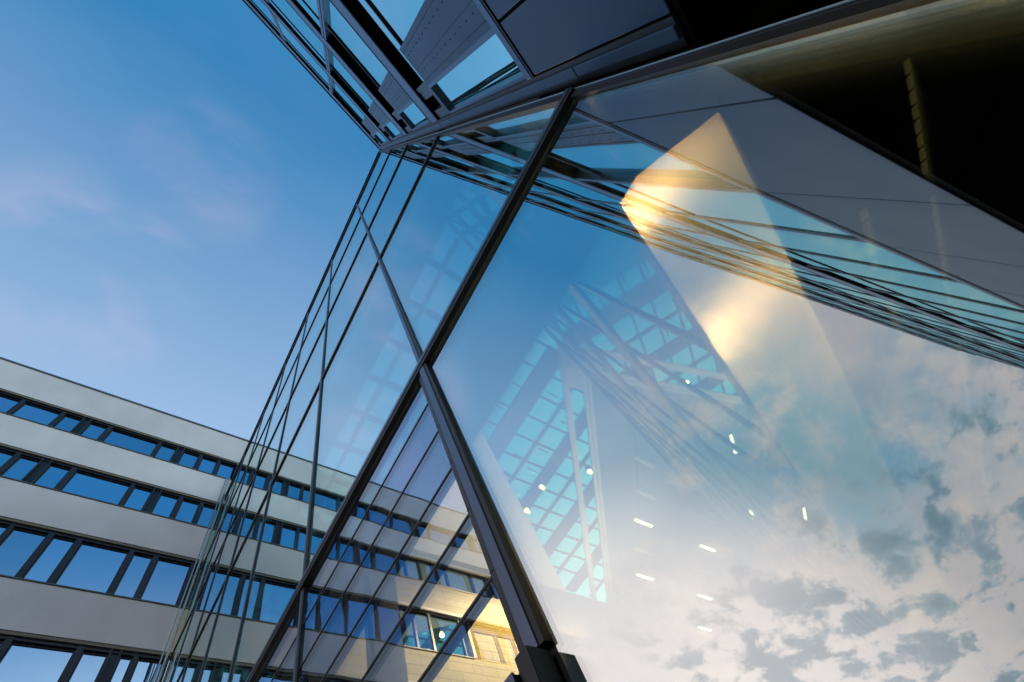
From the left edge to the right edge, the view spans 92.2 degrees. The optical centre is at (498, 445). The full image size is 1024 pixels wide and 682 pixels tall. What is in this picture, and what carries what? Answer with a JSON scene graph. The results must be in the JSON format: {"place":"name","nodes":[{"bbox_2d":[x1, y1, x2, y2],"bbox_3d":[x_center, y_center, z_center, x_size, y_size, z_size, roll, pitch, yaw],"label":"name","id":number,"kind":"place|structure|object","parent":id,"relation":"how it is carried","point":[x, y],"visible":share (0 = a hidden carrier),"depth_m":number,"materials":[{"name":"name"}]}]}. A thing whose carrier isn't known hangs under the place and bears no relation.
{"place":"outdoors","nodes":[
{"label":"outdoors","id":0,"kind":"place"},
{"bbox_2d":[0,357,380,681],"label":"rendered building","id":1,"kind":"structure","parent":0,"point":[108,502],"depth_m":15.70,"materials":[{"name":"grey paint"}]},
{"bbox_2d":[0,524,8,535],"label":"window","id":2,"kind":"structure","parent":1,"relation":"in","point":[2,527],"depth_m":13.93,"materials":[{"name":"blue glass"}]},
{"bbox_2d":[0,450,14,466],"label":"window","id":3,"kind":"structure","parent":1,"relation":"in","point":[5,456],"depth_m":15.96,"materials":[{"name":"blue glass"}]},
{"bbox_2d":[0,394,20,411],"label":"window","id":4,"kind":"structure","parent":1,"relation":"in","point":[6,402],"depth_m":17.93,"materials":[{"name":"blue glass"}]},
{"bbox_2d":[1,456,39,479],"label":"window","id":5,"kind":"structure","parent":1,"relation":"in","point":[23,464],"depth_m":15.90,"materials":[{"name":"blue glass"}]},
{"bbox_2d":[0,527,47,576],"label":"window","id":6,"kind":"structure","parent":1,"relation":"in","point":[19,545],"depth_m":13.67,"materials":[{"name":"blue glass"}]},
{"bbox_2d":[12,402,60,424],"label":"window","id":7,"kind":"structure","parent":1,"relation":"in","point":[29,411],"depth_m":18.22,"materials":[{"name":"blue glass"}]},
{"bbox_2d":[0,642,75,681],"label":"window","id":8,"kind":"structure","parent":1,"relation":"in","point":[21,662],"depth_m":11.62,"materials":[{"name":"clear glass"}]},
{"bbox_2d":[22,536,75,581],"bbox_3d":[-12.634,3.247,13.864,0.540,1.926,0.060,23,-70,-27],"label":"window","id":9,"kind":"structure","parent":1,"relation":"in","point":[49,559],"depth_m":13.89,"materials":[{"name":"blue glass"}]},
{"bbox_2d":[34,464,69,487],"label":"window","id":10,"kind":"structure","parent":1,"relation":"in","point":[53,474],"depth_m":16.28,"materials":[{"name":"blue glass"}]},
{"bbox_2d":[53,415,81,431],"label":"window","id":11,"kind":"structure","parent":1,"relation":"in","point":[68,422],"depth_m":18.65,"materials":[{"name":"blue glass"}]},
{"bbox_2d":[67,651,108,681],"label":"window","id":12,"kind":"structure","parent":1,"relation":"in","point":[88,667],"depth_m":12.15,"materials":[{"name":"blue glass"}]},
{"bbox_2d":[54,542,128,592],"bbox_3d":[-11.793,3.605,14.338,1.220,1.926,0.060,23,-70,-27],"label":"window","id":13,"kind":"structure","parent":1,"relation":"in","point":[93,567],"depth_m":14.36,"materials":[{"name":"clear glass"}]},
{"bbox_2d":[80,422,107,439],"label":"window","id":14,"kind":"structure","parent":1,"relation":"in","point":[93,430],"depth_m":19.04,"materials":[{"name":"blue glass"}]},
{"bbox_2d":[61,471,130,503],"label":"window","id":15,"kind":"structure","parent":1,"relation":"in","point":[81,483],"depth_m":16.85,"materials":[{"name":"blue glass"}]},
{"bbox_2d":[109,656,132,681],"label":"window","id":16,"kind":"structure","parent":1,"relation":"in","point":[120,671],"depth_m":12.50,"materials":[{"name":"blue glass"}]},
{"bbox_2d":[103,429,157,454],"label":"window","id":17,"kind":"structure","parent":1,"relation":"in","point":[115,437],"depth_m":19.61,"materials":[{"name":"blue glass"}]},
{"bbox_2d":[113,553,152,597],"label":"window","id":18,"kind":"structure","parent":1,"relation":"in","point":[132,577],"depth_m":14.83,"materials":[{"name":"blue glass"}]},
{"bbox_2d":[123,486,151,509],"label":"window","id":19,"kind":"structure","parent":1,"relation":"in","point":[139,496],"depth_m":17.41,"materials":[{"name":"blue glass"}]},
{"bbox_2d":[129,658,163,681],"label":"window","id":20,"kind":"structure","parent":1,"relation":"in","point":[145,669],"depth_m":12.79,"materials":[{"name":"blue glass"}]},
{"bbox_2d":[151,493,178,516],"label":"window","id":21,"kind":"structure","parent":1,"relation":"in","point":[165,504],"depth_m":17.80,"materials":[{"name":"blue glass"}]},
{"bbox_2d":[154,444,176,460],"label":"window","id":22,"kind":"structure","parent":1,"relation":"in","point":[165,452],"depth_m":20.17,"materials":[{"name":"blue glass"}]},
{"bbox_2d":[140,558,190,604],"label":"window","id":23,"kind":"structure","parent":1,"relation":"in","point":[165,584],"depth_m":15.24,"materials":[{"name":"blue glass"}]},
{"bbox_2d":[174,499,199,522],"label":"window","id":24,"kind":"structure","parent":1,"relation":"in","point":[187,510],"depth_m":18.14,"materials":[{"name":"blue glass"}]},
{"bbox_2d":[178,451,198,467],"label":"window","id":25,"kind":"structure","parent":1,"relation":"in","point":[188,459],"depth_m":20.56,"materials":[{"name":"blue glass"}]},
{"bbox_2d":[152,478,229,681],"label":"mullion","id":26,"kind":"object","parent":1,"relation":"attached to","point":[173,636],"visible":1,"depth_m":15.03,"materials":[{"name":"silver metal"}]},
{"bbox_2d":[197,457,216,473],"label":"window","id":27,"kind":"structure","parent":1,"relation":"in","point":[208,465],"depth_m":20.88,"materials":[{"name":"blue glass"}]},
{"bbox_2d":[196,505,219,527],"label":"window","id":28,"kind":"structure","parent":1,"relation":"in","point":[204,519],"depth_m":18.44,"materials":[{"name":"blue glass"}]},
{"bbox_2d":[216,462,234,478],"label":"window","id":29,"kind":"structure","parent":1,"relation":"in","point":[224,470],"depth_m":21.22,"materials":[{"name":"blue glass"}]},
{"bbox_2d":[356,506,367,518],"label":"window","id":30,"kind":"structure","parent":1,"relation":"in","point":[361,512],"depth_m":24.06,"materials":[{"name":"blue glass"}]},
{"bbox_2d":[0,0,467,680],"label":"sky","id":31,"kind":"structure","parent":0,"point":[178,191],"materials":[{"name":"blue"}]},
{"label":"ground","id":32,"kind":"structure","parent":0,"visible":0},
{"bbox_2d":[313,530,518,681],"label":"stone clad wall","id":33,"kind":"structure","parent":32,"relation":"on","point":[492,651],"depth_m":19.97,"materials":[{"name":"beige stone"}]},
{"bbox_2d":[313,588,321,604],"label":"window","id":34,"kind":"structure","parent":33,"relation":"in","point":[319,590],"depth_m":18.16,"materials":[{"name":"blue glass"}]},
{"bbox_2d":[332,539,349,559],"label":"window","id":35,"kind":"structure","parent":33,"relation":"in","point":[342,546],"depth_m":20.92,"materials":[{"name":"blue glass"}]},
{"bbox_2d":[331,677,356,681],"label":"window","id":36,"kind":"structure","parent":33,"relation":"in","point":[336,679],"depth_m":15.59,"materials":[{"name":"blue glass"}]},
{"bbox_2d":[358,627,365,638],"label":"window","id":37,"kind":"structure","parent":33,"relation":"in","point":[362,635],"depth_m":17.63,"materials":[{"name":"blue glass"}]},
{"bbox_2d":[398,563,406,575],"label":"window","id":38,"kind":"structure","parent":33,"relation":"in","point":[402,571],"depth_m":21.90,"materials":[{"name":"glass"}]},
{"bbox_2d":[399,606,418,647],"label":"window","id":39,"kind":"structure","parent":33,"relation":"in","point":[409,636],"depth_m":18.89,"materials":[{"name":"blue glass"}]},
{"bbox_2d":[405,556,421,579],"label":"window","id":40,"kind":"structure","parent":33,"relation":"in","point":[412,565],"depth_m":22.46,"materials":[{"name":"glass"}]},
{"bbox_2d":[414,610,435,650],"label":"window","id":41,"kind":"structure","parent":33,"relation":"in","point":[425,639],"depth_m":19.44,"materials":[{"name":"blue glass"}]},
{"bbox_2d":[418,559,432,580],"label":"window","id":42,"kind":"structure","parent":33,"relation":"in","point":[425,567],"depth_m":22.98,"materials":[{"name":"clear glass"}]},
{"bbox_2d":[431,563,449,586],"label":"window","id":43,"kind":"structure","parent":33,"relation":"in","point":[443,580],"depth_m":22.95,"materials":[{"name":"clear glass"}]},
{"bbox_2d":[428,612,467,655],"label":"window","id":44,"kind":"structure","parent":33,"relation":"in","point":[442,626],"depth_m":20.05,"materials":[{"name":"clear glass"}]},
{"bbox_2d":[445,567,475,593],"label":"window","id":45,"kind":"structure","parent":33,"relation":"in","point":[457,579],"depth_m":23.65,"materials":[{"name":"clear glass"}]},
{"bbox_2d":[470,573,485,593],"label":"window","id":46,"kind":"structure","parent":33,"relation":"in","point":[478,581],"depth_m":24.37,"materials":[{"name":"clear glass"}]},
{"bbox_2d":[485,577,497,598],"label":"window","id":47,"kind":"structure","parent":33,"relation":"in","point":[495,596],"depth_m":24.17,"materials":[{"name":"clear glass"}]},
{"bbox_2d":[413,480,488,569],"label":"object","id":48,"kind":"structure","parent":32,"relation":"on","point":[444,524],"depth_m":23.46,"materials":[{"name":"grey"}]},
{"bbox_2d":[242,0,842,150],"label":"panelled building","id":49,"kind":"structure","parent":32,"relation":"on","point":[385,74],"depth_m":3.59,"materials":[{"name":"black"}]},
{"bbox_2d":[248,0,280,35],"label":"window","id":50,"kind":"structure","parent":49,"relation":"in","point":[263,10],"depth_m":11.71,"materials":[{"name":"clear glass"}]},
{"bbox_2d":[267,0,325,66],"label":"window","id":51,"kind":"structure","parent":49,"relation":"in","point":[281,7],"depth_m":9.13,"materials":[{"name":"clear glass"}]},
{"bbox_2d":[274,16,328,87],"bbox_3d":[-4.665,-9.414,11.916,0.032,3.035,1.400,-44,-58,10],"label":"window","id":52,"kind":"structure","parent":49,"relation":"in","point":[288,38],"depth_m":11.91,"materials":[{"name":"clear glass"}]},
{"bbox_2d":[294,0,320,30],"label":"window","id":53,"kind":"structure","parent":49,"relation":"in","point":[310,7],"depth_m":7.04,"materials":[{"name":"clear glass"}]},
{"bbox_2d":[333,82,364,120],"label":"window","id":54,"kind":"structure","parent":49,"relation":"in","point":[336,88],"depth_m":12.70,"materials":[{"name":"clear glass"}]},
{"bbox_2d":[330,52,372,108],"bbox_3d":[-2.768,-6.899,9.317,0.040,2.106,0.960,-44,-58,10],"label":"window","id":55,"kind":"structure","parent":49,"relation":"in","point":[337,67],"depth_m":9.59,"materials":[{"name":"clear glass"}]},
{"bbox_2d":[334,91,371,135],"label":"window","id":56,"kind":"structure","parent":49,"relation":"in","point":[334,91],"depth_m":13.68,"materials":[{"name":"glass"}]},
{"bbox_2d":[326,0,387,87],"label":"window","id":57,"kind":"structure","parent":49,"relation":"in","point":[337,24],"depth_m":6.65,"materials":[{"name":"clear glass"}]},
{"bbox_2d":[332,68,381,127],"bbox_3d":[-3.028,-7.454,10.594,0.070,0.700,1.345,-44,-58,10],"label":"window","id":58,"kind":"structure","parent":49,"relation":"in","point":[333,71],"depth_m":10.60,"materials":[{"name":"glass"}]},
{"bbox_2d":[328,29,396,115],"bbox_3d":[-2.110,-5.820,7.733,0.070,0.700,1.345,-44,-58,10],"label":"window","id":59,"kind":"structure","parent":49,"relation":"in","point":[333,38],"depth_m":7.73,"materials":[{"name":"glass"}]},
{"bbox_2d":[373,131,386,144],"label":"window","id":60,"kind":"structure","parent":49,"relation":"in","point":[377,135],"depth_m":13.25,"materials":[{"name":"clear glass"}]},
{"bbox_2d":[380,127,393,140],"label":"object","id":61,"kind":"structure","parent":49,"relation":"in","point":[381,128],"depth_m":11.05,"materials":[{"name":"metal"}]},
{"bbox_2d":[350,0,426,92],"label":"window","id":62,"kind":"structure","parent":49,"relation":"in","point":[363,8],"depth_m":5.16,"materials":[{"name":"glass"}]},
{"bbox_2d":[382,120,402,138],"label":"window","id":63,"kind":"structure","parent":49,"relation":"in","point":[388,126],"depth_m":10.08,"materials":[{"name":"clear glass"}]},
{"bbox_2d":[365,0,424,45],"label":"window","id":64,"kind":"structure","parent":49,"relation":"in","point":[398,16],"depth_m":4.37,"materials":[{"name":"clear glass"}]},
{"bbox_2d":[394,113,412,132],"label":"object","id":65,"kind":"structure","parent":49,"relation":"in","point":[397,116],"depth_m":8.23,"materials":[{"name":"metal"}]},
{"bbox_2d":[397,100,429,130],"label":"window","id":66,"kind":"structure","parent":49,"relation":"in","point":[414,118],"depth_m":7.16,"materials":[{"name":"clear glass"}]},
{"bbox_2d":[412,130,440,139],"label":"atrium window","id":67,"kind":"structure","parent":49,"relation":"in","point":[439,130],"depth_m":7.15,"materials":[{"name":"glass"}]},
{"bbox_2d":[419,85,449,117],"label":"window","id":68,"kind":"structure","parent":49,"relation":"in","point":[426,93],"depth_m":5.50,"materials":[{"name":"metal"}]},
{"bbox_2d":[428,28,525,113],"bbox_3d":[-0.243,-3.023,4.068,0.070,2.626,0.330,-44,-58,10],"label":"window","id":69,"kind":"structure","parent":49,"relation":"in","point":[485,69],"depth_m":3.79,"materials":[{"name":"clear glass"}]},
{"bbox_2d":[445,93,548,128],"bbox_3d":[0.156,-2.759,4.766,0.070,3.325,0.980,-44,-58,10],"label":"atrium window","id":70,"kind":"structure","parent":49,"relation":"in","point":[543,96],"depth_m":3.78,"materials":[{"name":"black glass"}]},
{"bbox_2d":[162,0,1023,681],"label":"glass curtain wall","id":71,"kind":"structure","parent":32,"relation":"on","point":[708,360],"depth_m":1.24,"materials":[{"name":"glass"}]},
{"bbox_2d":[504,643,571,681],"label":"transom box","id":72,"kind":"object","parent":71,"relation":"attached to","point":[535,664],"visible":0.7,"depth_m":1.22,"materials":[{"name":"black metal"}]}
]}

